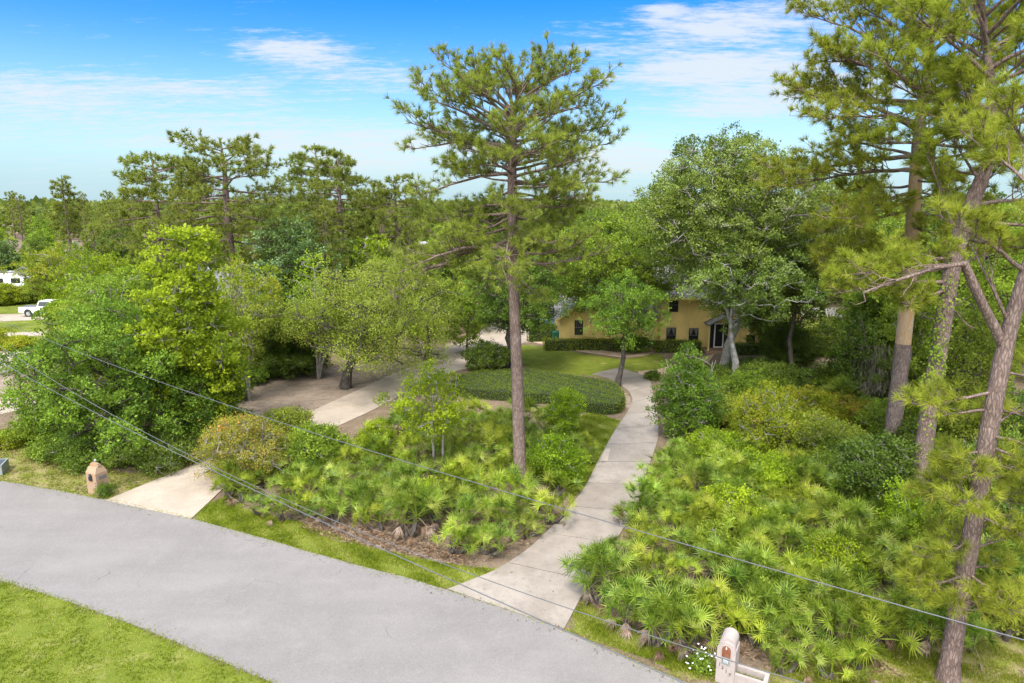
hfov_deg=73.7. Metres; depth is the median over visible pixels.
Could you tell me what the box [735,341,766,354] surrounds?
hedge
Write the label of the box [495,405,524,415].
saw palmetto
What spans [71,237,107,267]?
tree
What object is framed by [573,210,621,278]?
tree
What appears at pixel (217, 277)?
house
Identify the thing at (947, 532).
saw palmetto
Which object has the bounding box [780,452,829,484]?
saw palmetto
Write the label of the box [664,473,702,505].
saw palmetto
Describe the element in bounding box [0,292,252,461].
tree
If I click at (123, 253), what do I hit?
tree
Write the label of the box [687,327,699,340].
window
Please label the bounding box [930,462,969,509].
shrub
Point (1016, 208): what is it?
tree
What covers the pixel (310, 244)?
tree
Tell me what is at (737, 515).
saw palmetto
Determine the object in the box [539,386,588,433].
shrub
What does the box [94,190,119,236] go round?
pine tree
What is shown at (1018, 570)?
saw palmetto
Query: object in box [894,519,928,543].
saw palmetto
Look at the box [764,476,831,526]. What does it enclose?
saw palmetto
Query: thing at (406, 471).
saw palmetto
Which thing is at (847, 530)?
saw palmetto
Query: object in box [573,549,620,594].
saw palmetto
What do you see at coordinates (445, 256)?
tree
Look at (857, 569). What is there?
saw palmetto
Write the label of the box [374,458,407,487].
saw palmetto
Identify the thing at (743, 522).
saw palmetto
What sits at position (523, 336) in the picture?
back drive
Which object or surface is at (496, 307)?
oak tree
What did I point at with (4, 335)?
shrub
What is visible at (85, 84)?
sky
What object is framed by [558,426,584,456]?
saw palmetto
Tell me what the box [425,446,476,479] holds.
saw palmetto
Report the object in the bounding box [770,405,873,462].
shrub
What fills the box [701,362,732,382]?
shrub
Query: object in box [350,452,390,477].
saw palmetto
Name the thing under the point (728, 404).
shrub
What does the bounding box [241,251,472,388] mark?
live oak
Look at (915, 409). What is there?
shrub
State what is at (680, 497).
saw palmetto
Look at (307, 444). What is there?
shrub
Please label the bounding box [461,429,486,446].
saw palmetto
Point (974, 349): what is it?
tree
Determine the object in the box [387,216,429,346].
pine tree
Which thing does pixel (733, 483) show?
saw palmetto
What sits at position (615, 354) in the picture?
front path
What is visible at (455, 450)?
saw palmetto
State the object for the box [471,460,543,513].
saw palmetto
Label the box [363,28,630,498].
pine tree
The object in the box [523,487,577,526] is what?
saw palmetto
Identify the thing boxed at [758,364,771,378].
saw palmetto
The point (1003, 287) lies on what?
tree
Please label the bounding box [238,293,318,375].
tree
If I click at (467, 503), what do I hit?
saw palmetto
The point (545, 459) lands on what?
shrub
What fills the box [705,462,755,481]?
saw palmetto
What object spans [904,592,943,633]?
saw palmetto
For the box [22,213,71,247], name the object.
tree
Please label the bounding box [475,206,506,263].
tree
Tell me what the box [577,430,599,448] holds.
saw palmetto
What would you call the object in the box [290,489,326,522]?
saw palmetto
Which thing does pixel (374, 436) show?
saw palmetto
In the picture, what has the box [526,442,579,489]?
saw palmetto
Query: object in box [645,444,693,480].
saw palmetto
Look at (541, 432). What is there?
saw palmetto
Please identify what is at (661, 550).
saw palmetto
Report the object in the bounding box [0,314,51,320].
drive
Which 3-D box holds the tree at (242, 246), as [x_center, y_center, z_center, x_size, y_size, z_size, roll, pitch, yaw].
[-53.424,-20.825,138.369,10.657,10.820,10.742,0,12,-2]
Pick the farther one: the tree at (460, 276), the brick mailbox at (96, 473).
the tree at (460, 276)
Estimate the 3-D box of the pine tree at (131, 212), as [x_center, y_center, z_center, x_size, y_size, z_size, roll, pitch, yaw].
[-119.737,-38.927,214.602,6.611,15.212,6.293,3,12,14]
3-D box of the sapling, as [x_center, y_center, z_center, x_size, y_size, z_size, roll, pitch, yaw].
[-3.913,3.614,32.387,5.077,5.893,4.656,-4,12,-17]
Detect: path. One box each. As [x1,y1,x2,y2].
[0,396,35,414]
[8,331,48,335]
[526,338,655,356]
[638,354,713,374]
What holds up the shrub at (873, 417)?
on the ground at (534, 356)
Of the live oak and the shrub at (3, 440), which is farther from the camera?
the live oak
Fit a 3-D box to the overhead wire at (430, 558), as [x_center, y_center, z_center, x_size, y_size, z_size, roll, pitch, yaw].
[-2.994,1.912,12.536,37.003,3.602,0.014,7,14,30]
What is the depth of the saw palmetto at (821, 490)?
29.32 m
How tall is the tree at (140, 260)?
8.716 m
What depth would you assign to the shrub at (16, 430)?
36.50 m
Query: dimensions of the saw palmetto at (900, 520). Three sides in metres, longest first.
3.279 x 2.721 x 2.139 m
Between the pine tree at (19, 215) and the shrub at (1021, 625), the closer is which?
the shrub at (1021, 625)
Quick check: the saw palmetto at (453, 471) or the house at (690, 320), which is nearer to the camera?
the saw palmetto at (453, 471)
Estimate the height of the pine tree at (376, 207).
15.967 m
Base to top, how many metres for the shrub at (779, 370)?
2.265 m
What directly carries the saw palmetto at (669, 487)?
on the ground at (534, 356)
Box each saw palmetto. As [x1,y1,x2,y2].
[208,469,265,506]
[211,451,259,496]
[221,460,288,492]
[229,405,254,432]
[239,488,278,517]
[258,491,306,525]
[264,468,314,501]
[272,470,327,507]
[273,455,326,480]
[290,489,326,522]
[297,465,323,489]
[304,481,362,532]
[307,446,346,477]
[309,457,372,491]
[311,464,385,521]
[332,439,377,467]
[341,475,388,525]
[348,439,380,460]
[349,469,415,506]
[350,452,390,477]
[350,471,376,497]
[350,500,394,535]
[354,411,405,434]
[354,431,396,468]
[373,461,428,502]
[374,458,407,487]
[377,479,448,546]
[380,473,436,525]
[383,455,440,478]
[384,403,425,440]
[386,401,424,433]
[387,429,435,466]
[388,446,427,477]
[408,481,454,532]
[416,432,459,461]
[422,424,451,453]
[423,474,478,513]
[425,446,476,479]
[425,453,489,492]
[430,516,481,559]
[432,418,468,446]
[435,477,462,506]
[442,490,495,543]
[444,461,491,494]
[445,409,474,435]
[445,417,477,443]
[446,434,478,449]
[450,440,506,478]
[450,456,488,484]
[450,515,521,561]
[451,444,478,460]
[456,394,492,425]
[459,410,485,434]
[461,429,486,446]
[461,471,498,498]
[471,414,512,452]
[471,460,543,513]
[471,496,506,522]
[472,410,512,440]
[473,407,500,428]
[476,425,525,465]
[476,490,524,538]
[482,461,508,488]
[485,447,513,474]
[492,431,540,460]
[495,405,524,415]
[496,408,533,435]
[503,394,549,431]
[503,457,536,482]
[503,485,535,518]
[506,432,536,450]
[506,507,555,543]
[520,487,557,511]
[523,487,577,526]
[525,420,544,446]
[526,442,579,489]
[526,444,541,474]
[528,424,560,440]
[537,465,584,496]
[555,535,637,616]
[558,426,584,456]
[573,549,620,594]
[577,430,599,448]
[577,538,617,572]
[580,445,601,463]
[583,531,656,565]
[597,570,664,640]
[608,494,660,539]
[611,557,655,601]
[613,589,656,627]
[617,507,672,547]
[618,471,670,523]
[622,539,677,583]
[624,522,671,555]
[627,575,718,663]
[630,458,688,496]
[634,569,677,591]
[636,474,681,508]
[643,545,684,570]
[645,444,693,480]
[648,501,697,539]
[648,573,722,650]
[648,604,723,656]
[649,564,699,600]
[653,442,710,482]
[654,487,696,529]
[656,482,678,507]
[657,516,721,562]
[658,548,703,586]
[662,437,692,462]
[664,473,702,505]
[669,504,731,543]
[673,489,740,534]
[676,455,724,492]
[677,488,710,512]
[680,573,768,643]
[682,443,708,463]
[688,532,744,586]
[689,461,721,491]
[695,429,741,456]
[695,592,773,653]
[697,482,713,492]
[698,440,747,471]
[702,549,777,594]
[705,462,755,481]
[706,501,762,540]
[710,471,759,500]
[710,531,741,564]
[711,446,763,483]
[711,505,774,547]
[715,461,765,498]
[719,537,789,604]
[723,525,804,573]
[726,485,776,534]
[726,575,806,645]
[727,610,772,646]
[730,514,778,549]
[734,434,769,453]
[735,450,761,469]
[749,483,761,493]
[749,617,829,682]
[753,507,796,550]
[754,580,840,659]
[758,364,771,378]
[758,480,794,504]
[762,518,811,557]
[763,499,810,543]
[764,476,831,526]
[765,445,811,474]
[768,377,799,390]
[771,493,824,533]
[771,551,821,578]
[777,521,834,551]
[779,508,828,547]
[779,547,818,575]
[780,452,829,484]
[781,563,836,596]
[784,590,888,662]
[786,456,836,497]
[789,567,845,623]
[792,634,861,681]
[795,557,887,636]
[801,487,856,530]
[803,484,836,508]
[813,490,854,523]
[816,487,893,536]
[816,517,874,560]
[818,560,842,591]
[819,460,877,500]
[819,591,926,667]
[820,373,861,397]
[821,494,884,538]
[821,584,864,619]
[826,541,881,598]
[833,628,885,682]
[840,412,860,425]
[840,534,910,592]
[841,492,876,521]
[847,573,874,601]
[850,512,914,572]
[853,592,925,649]
[857,515,917,549]
[875,582,937,626]
[879,542,952,603]
[879,562,917,608]
[883,541,907,569]
[886,607,941,648]
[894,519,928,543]
[901,530,953,562]
[902,593,977,656]
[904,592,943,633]
[931,597,1005,670]
[940,526,1004,546]
[942,583,981,626]
[958,530,1023,570]
[975,538,1023,577]
[980,585,1023,641]
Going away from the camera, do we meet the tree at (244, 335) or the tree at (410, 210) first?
the tree at (244, 335)
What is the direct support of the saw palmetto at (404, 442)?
on the ground at (534, 356)
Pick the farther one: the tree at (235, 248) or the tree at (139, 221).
the tree at (139, 221)
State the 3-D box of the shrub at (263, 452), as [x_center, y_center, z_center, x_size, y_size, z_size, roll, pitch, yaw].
[-12.414,4.856,32.461,5.186,3.493,5.139,0,12,0]
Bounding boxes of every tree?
[0,191,23,238]
[0,222,9,243]
[0,227,18,243]
[0,237,25,270]
[0,240,107,289]
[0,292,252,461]
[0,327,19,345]
[4,192,33,252]
[7,385,98,440]
[16,233,54,282]
[20,224,67,260]
[20,251,67,303]
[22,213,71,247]
[29,265,193,393]
[34,241,67,267]
[34,300,95,388]
[41,245,148,312]
[45,174,86,259]
[45,212,63,234]
[55,199,81,241]
[64,291,98,308]
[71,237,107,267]
[73,191,91,239]
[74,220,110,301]
[82,225,102,243]
[90,221,146,277]
[92,149,223,299]
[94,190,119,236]
[94,205,110,241]
[101,199,139,258]
[111,223,256,421]
[112,250,192,297]
[112,291,172,327]
[125,211,148,231]
[125,273,161,313]
[126,197,139,228]
[132,246,174,264]
[135,128,304,343]
[135,346,250,427]
[154,204,186,245]
[178,309,225,346]
[209,191,236,225]
[210,257,286,382]
[210,263,281,400]
[215,235,240,265]
[230,189,248,212]
[233,212,265,252]
[234,209,346,313]
[236,194,259,249]
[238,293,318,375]
[241,238,281,297]
[252,199,280,232]
[258,259,331,319]
[267,232,289,272]
[271,143,355,268]
[277,249,343,379]
[278,200,304,220]
[292,149,375,322]
[306,203,354,345]
[322,230,377,316]
[330,282,371,344]
[334,233,400,332]
[344,214,360,247]
[347,172,450,322]
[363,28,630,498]
[363,282,396,319]
[365,183,395,239]
[374,212,393,239]
[380,240,412,265]
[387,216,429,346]
[394,203,433,240]
[394,262,465,359]
[422,223,457,266]
[426,226,469,309]
[427,227,475,315]
[431,216,444,231]
[444,281,492,347]
[446,256,503,331]
[451,199,461,222]
[460,243,575,369]
[468,227,506,275]
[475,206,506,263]
[544,203,696,335]
[549,208,581,281]
[573,192,603,248]
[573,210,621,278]
[574,268,672,385]
[593,202,612,221]
[619,177,683,254]
[627,205,705,269]
[630,120,860,367]
[630,177,668,221]
[657,221,837,373]
[734,281,819,360]
[748,0,1023,461]
[762,222,846,367]
[776,171,895,323]
[811,291,894,396]
[816,0,1023,520]
[817,209,941,366]
[834,197,903,293]
[843,221,990,390]
[849,163,879,198]
[851,64,1023,682]
[871,272,971,405]
[875,230,936,309]
[897,207,931,225]
[908,293,1023,447]
[917,202,1023,389]
[921,183,983,243]
[921,186,965,228]
[924,220,1022,310]
[965,185,1014,214]
[1005,203,1021,220]
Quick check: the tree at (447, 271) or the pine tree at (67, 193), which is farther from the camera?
the pine tree at (67, 193)
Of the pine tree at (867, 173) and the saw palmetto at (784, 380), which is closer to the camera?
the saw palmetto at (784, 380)
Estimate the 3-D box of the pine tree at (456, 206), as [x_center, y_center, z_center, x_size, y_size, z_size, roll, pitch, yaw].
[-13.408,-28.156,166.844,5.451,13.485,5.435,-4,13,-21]
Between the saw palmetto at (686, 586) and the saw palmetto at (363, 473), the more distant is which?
the saw palmetto at (363, 473)
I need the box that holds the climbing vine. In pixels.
[915,254,961,477]
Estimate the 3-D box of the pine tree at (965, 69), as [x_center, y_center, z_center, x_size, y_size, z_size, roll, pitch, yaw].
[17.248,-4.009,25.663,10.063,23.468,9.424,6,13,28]
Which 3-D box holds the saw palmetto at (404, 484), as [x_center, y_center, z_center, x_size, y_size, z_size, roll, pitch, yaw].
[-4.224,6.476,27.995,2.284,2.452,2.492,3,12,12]
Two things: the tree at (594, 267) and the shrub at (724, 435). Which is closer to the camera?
the shrub at (724, 435)
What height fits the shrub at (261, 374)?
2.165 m
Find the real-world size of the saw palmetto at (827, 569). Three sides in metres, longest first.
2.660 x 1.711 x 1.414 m
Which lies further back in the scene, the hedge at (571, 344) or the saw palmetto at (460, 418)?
the hedge at (571, 344)
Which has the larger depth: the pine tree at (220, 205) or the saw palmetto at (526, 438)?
the pine tree at (220, 205)
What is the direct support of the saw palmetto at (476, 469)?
on the ground at (534, 356)
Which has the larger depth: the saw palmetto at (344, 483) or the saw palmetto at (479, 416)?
the saw palmetto at (479, 416)
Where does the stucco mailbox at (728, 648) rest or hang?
on the ground at (534, 356)
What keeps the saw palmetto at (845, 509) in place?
on the ground at (534, 356)
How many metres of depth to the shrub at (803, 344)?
52.69 m
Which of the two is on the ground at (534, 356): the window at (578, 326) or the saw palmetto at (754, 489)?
the saw palmetto at (754, 489)
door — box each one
[713,323,724,347]
[722,646,730,658]
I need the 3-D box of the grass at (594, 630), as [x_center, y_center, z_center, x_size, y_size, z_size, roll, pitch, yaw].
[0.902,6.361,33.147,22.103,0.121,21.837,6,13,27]
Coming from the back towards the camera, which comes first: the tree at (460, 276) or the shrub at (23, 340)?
the tree at (460, 276)
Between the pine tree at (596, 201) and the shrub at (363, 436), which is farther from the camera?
the pine tree at (596, 201)
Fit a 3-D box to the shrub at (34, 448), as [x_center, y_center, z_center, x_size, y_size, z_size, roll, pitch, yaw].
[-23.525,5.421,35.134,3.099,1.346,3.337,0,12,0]
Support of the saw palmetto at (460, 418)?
on the ground at (534, 356)
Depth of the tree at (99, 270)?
56.71 m
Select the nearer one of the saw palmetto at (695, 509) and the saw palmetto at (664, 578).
the saw palmetto at (664, 578)
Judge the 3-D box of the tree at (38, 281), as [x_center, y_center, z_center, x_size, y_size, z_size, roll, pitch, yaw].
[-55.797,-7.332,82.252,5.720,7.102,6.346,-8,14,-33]
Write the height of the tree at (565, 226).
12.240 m
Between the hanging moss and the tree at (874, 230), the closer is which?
the hanging moss
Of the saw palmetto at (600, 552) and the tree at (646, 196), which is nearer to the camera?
the saw palmetto at (600, 552)
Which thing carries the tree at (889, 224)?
on the ground at (534, 356)
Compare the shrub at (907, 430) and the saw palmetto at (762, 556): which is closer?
the saw palmetto at (762, 556)
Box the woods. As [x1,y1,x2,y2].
[0,195,1020,237]
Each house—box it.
[173,267,278,311]
[551,258,800,353]
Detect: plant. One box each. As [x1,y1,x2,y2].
[92,481,118,499]
[612,501,629,524]
[685,643,716,677]
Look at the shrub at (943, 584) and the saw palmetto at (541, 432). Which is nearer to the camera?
the shrub at (943, 584)
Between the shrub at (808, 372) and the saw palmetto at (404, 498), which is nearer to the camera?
the saw palmetto at (404, 498)
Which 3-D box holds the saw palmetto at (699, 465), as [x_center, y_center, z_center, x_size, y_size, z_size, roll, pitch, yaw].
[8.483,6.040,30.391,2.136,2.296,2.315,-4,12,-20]
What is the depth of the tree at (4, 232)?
162.21 m
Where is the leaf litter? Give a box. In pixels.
[0,347,903,679]
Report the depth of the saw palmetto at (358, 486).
28.13 m
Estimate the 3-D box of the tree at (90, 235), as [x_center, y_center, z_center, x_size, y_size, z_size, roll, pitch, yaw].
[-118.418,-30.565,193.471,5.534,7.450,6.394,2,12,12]
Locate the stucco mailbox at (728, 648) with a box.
[715,627,769,682]
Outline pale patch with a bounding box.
[600,449,609,460]
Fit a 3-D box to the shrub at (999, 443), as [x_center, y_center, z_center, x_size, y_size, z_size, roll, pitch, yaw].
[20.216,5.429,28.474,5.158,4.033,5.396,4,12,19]
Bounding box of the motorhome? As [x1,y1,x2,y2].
[0,270,38,285]
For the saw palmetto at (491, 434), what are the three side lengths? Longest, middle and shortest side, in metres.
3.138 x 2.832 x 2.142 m
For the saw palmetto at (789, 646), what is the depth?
19.12 m
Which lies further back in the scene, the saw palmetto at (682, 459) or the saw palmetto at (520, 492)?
the saw palmetto at (682, 459)
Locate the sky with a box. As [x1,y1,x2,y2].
[0,0,1023,201]
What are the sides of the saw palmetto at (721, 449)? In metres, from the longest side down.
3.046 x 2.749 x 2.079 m
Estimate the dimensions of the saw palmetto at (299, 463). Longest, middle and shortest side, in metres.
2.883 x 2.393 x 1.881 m
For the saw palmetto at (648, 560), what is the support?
on the ground at (534, 356)
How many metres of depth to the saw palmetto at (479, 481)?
29.76 m
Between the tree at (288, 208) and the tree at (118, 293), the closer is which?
the tree at (118, 293)
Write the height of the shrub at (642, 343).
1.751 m
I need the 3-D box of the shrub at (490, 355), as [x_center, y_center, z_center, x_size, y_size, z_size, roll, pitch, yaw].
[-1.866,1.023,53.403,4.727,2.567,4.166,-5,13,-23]
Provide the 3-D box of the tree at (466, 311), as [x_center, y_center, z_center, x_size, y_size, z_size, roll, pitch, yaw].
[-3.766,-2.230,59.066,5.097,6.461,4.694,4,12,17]
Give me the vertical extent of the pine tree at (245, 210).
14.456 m
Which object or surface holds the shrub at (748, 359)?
on the ground at (534, 356)
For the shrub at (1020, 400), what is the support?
on the ground at (534, 356)
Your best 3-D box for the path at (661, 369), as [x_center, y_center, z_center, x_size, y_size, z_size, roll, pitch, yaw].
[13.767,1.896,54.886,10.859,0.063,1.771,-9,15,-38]
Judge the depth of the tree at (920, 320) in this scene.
37.04 m
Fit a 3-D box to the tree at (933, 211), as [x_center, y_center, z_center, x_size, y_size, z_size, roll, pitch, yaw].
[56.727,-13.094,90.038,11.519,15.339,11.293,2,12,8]
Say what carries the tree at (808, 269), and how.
on the ground at (534, 356)
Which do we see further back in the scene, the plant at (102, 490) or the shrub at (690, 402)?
the shrub at (690, 402)
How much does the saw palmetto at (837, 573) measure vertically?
2.600 m
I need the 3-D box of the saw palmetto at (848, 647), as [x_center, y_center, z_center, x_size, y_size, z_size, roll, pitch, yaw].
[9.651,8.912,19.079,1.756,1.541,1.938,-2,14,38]
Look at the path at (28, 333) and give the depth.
67.75 m
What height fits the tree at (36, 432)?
3.455 m
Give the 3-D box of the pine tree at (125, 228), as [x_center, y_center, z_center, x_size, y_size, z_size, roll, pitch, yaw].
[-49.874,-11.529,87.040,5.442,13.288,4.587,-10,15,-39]
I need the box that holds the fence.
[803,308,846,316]
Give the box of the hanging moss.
[854,342,892,397]
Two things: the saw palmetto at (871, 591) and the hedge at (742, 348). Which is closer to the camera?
the saw palmetto at (871, 591)
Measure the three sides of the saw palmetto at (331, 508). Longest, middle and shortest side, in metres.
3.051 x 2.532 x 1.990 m
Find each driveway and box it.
[106,331,526,518]
[447,367,658,628]
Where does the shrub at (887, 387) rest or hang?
on the ground at (534, 356)
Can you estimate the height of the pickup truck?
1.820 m
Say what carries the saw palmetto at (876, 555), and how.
on the ground at (534, 356)
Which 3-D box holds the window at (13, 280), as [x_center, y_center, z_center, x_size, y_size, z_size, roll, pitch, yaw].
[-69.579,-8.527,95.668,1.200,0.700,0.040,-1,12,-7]
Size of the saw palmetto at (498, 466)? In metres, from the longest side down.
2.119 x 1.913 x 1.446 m
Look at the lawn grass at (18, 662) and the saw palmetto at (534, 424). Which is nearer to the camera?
the lawn grass at (18, 662)
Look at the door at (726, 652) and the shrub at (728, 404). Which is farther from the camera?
the shrub at (728, 404)
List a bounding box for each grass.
[0,406,1023,682]
[0,581,268,682]
[195,412,715,682]
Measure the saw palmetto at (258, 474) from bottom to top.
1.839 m
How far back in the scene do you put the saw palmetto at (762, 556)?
22.44 m
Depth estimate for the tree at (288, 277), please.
58.91 m
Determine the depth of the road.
22.36 m
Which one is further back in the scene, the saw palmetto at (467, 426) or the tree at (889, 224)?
the tree at (889, 224)
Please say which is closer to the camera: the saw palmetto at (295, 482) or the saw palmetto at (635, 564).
the saw palmetto at (635, 564)
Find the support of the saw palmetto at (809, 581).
on the ground at (534, 356)
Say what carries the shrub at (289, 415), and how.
on the ground at (534, 356)
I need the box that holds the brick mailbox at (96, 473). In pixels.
[85,459,108,495]
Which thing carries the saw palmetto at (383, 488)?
on the ground at (534, 356)
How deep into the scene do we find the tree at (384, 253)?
80.03 m
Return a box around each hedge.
[449,368,626,414]
[526,325,556,341]
[542,336,621,350]
[654,339,702,352]
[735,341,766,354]
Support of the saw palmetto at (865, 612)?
on the ground at (534, 356)
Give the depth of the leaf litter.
26.29 m
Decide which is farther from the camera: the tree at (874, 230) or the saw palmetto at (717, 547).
the tree at (874, 230)
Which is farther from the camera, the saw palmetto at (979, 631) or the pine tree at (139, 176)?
the pine tree at (139, 176)
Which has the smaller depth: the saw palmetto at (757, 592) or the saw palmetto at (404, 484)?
the saw palmetto at (757, 592)
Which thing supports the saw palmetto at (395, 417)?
on the ground at (534, 356)
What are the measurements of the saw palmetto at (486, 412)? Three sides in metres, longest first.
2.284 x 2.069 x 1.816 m
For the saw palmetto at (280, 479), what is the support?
on the ground at (534, 356)
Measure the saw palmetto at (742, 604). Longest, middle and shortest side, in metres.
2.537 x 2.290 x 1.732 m
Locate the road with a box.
[0,481,686,682]
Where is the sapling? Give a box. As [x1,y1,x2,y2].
[372,357,478,475]
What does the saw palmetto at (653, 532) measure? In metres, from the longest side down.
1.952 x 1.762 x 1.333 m
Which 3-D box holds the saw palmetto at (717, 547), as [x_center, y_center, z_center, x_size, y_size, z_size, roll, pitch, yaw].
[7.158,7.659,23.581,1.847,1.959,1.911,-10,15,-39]
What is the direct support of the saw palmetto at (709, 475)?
on the ground at (534, 356)
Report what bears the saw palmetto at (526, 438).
on the ground at (534, 356)
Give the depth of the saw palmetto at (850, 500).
28.47 m
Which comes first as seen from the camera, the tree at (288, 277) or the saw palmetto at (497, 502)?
the saw palmetto at (497, 502)
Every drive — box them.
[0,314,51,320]
[0,349,28,373]
[480,321,530,342]
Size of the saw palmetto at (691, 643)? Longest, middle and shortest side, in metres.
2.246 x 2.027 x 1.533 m
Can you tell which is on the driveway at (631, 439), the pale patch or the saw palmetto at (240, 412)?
the pale patch
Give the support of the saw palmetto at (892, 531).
on the ground at (534, 356)
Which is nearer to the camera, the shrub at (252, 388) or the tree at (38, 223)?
the shrub at (252, 388)
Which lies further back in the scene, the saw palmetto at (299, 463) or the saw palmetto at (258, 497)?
the saw palmetto at (299, 463)
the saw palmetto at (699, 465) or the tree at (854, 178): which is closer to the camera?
the saw palmetto at (699, 465)
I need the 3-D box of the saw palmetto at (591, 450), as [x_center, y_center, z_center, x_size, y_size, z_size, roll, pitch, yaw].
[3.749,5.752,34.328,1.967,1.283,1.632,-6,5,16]
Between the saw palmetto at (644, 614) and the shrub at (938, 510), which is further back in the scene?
the shrub at (938, 510)
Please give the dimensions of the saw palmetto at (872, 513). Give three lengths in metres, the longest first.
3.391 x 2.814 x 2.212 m
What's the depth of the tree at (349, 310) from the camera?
61.17 m
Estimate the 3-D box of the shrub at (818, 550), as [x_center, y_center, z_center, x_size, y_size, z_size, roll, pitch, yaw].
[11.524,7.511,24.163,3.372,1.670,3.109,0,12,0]
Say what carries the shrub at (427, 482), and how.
on the ground at (534, 356)
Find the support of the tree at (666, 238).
on the ground at (534, 356)
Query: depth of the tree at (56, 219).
224.59 m
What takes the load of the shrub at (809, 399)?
on the ground at (534, 356)
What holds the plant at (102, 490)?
on the ground at (534, 356)
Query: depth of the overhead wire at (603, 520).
11.11 m
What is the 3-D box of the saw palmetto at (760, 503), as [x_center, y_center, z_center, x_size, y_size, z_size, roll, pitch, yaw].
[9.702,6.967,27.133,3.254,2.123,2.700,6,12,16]
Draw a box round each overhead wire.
[0,346,803,682]
[0,362,685,682]
[1,320,1023,640]
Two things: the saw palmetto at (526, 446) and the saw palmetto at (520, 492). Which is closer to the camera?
the saw palmetto at (520, 492)
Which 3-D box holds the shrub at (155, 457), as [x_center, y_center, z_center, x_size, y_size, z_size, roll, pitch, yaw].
[-17.936,5.329,34.547,6.036,1.795,5.975,0,12,0]
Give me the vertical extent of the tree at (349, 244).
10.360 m
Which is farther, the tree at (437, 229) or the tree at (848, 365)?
the tree at (437, 229)
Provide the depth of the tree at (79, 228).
214.12 m
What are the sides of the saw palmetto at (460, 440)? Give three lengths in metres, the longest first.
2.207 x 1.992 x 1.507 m
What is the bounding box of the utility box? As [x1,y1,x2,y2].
[0,458,9,475]
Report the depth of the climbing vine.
26.52 m
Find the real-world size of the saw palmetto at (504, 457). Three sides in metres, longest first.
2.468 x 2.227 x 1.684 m
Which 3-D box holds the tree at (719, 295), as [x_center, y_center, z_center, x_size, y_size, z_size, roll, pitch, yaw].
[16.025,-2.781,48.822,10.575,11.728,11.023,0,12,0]
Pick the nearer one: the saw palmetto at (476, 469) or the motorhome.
the saw palmetto at (476, 469)
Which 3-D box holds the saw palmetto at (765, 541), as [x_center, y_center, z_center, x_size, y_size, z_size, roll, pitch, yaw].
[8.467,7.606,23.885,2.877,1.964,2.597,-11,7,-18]
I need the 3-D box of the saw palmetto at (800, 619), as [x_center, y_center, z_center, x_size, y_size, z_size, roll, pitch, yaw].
[8.104,8.485,20.198,2.375,1.867,2.862,-6,22,-23]
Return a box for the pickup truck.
[18,299,55,316]
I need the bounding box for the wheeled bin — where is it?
[552,330,558,338]
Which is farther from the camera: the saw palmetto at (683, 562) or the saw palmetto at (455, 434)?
the saw palmetto at (455, 434)
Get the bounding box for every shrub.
[0,282,22,305]
[0,334,37,351]
[0,416,61,449]
[0,427,23,448]
[14,283,49,303]
[22,428,80,467]
[37,430,124,475]
[38,286,65,299]
[38,300,64,318]
[78,423,221,479]
[178,414,229,447]
[188,411,295,488]
[237,381,256,403]
[239,356,281,384]
[244,338,333,379]
[253,404,316,434]
[268,420,355,463]
[347,417,400,462]
[395,475,448,510]
[456,339,510,370]
[526,430,594,487]
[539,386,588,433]
[614,334,662,353]
[641,368,661,381]
[645,340,732,439]
[681,517,740,562]
[685,424,770,469]
[690,481,784,535]
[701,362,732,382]
[707,392,757,431]
[713,368,779,398]
[723,377,814,453]
[725,355,781,369]
[730,562,817,626]
[731,359,812,389]
[739,449,801,492]
[758,317,828,367]
[764,384,850,421]
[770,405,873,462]
[782,366,832,390]
[791,529,890,585]
[802,435,885,486]
[803,320,848,356]
[804,360,856,396]
[815,428,932,508]
[826,390,873,434]
[833,355,915,397]
[845,397,918,442]
[874,415,951,462]
[874,475,933,546]
[904,388,920,417]
[908,554,980,599]
[910,494,994,548]
[917,387,1017,451]
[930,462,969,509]
[934,424,1023,507]
[942,540,1023,582]
[970,382,1023,455]
[977,600,1023,635]
[981,496,1023,560]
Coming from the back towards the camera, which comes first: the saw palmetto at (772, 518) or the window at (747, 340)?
the window at (747, 340)
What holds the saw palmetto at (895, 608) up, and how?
on the ground at (534, 356)
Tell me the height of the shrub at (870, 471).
3.974 m
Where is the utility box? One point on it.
(4, 465)
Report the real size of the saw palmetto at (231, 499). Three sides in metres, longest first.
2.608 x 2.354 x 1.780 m
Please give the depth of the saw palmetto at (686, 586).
20.87 m
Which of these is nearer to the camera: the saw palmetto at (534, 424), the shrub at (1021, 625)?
the shrub at (1021, 625)
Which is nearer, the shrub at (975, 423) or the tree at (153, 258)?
the shrub at (975, 423)
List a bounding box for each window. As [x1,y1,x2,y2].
[10,278,19,282]
[574,319,583,335]
[665,327,676,340]
[668,300,678,312]
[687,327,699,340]
[745,334,755,342]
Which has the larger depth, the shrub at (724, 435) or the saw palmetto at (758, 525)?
the shrub at (724, 435)
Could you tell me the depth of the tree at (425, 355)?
55.47 m
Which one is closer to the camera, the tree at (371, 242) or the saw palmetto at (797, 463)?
the saw palmetto at (797, 463)
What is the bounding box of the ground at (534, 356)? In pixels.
[0,202,1023,682]
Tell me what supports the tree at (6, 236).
on the ground at (534, 356)
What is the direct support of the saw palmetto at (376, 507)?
on the ground at (534, 356)
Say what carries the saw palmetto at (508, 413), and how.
on the ground at (534, 356)
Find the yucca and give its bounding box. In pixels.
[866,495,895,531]
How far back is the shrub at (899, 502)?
26.24 m
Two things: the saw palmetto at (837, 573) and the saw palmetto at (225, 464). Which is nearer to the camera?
the saw palmetto at (837, 573)
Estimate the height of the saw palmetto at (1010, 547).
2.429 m

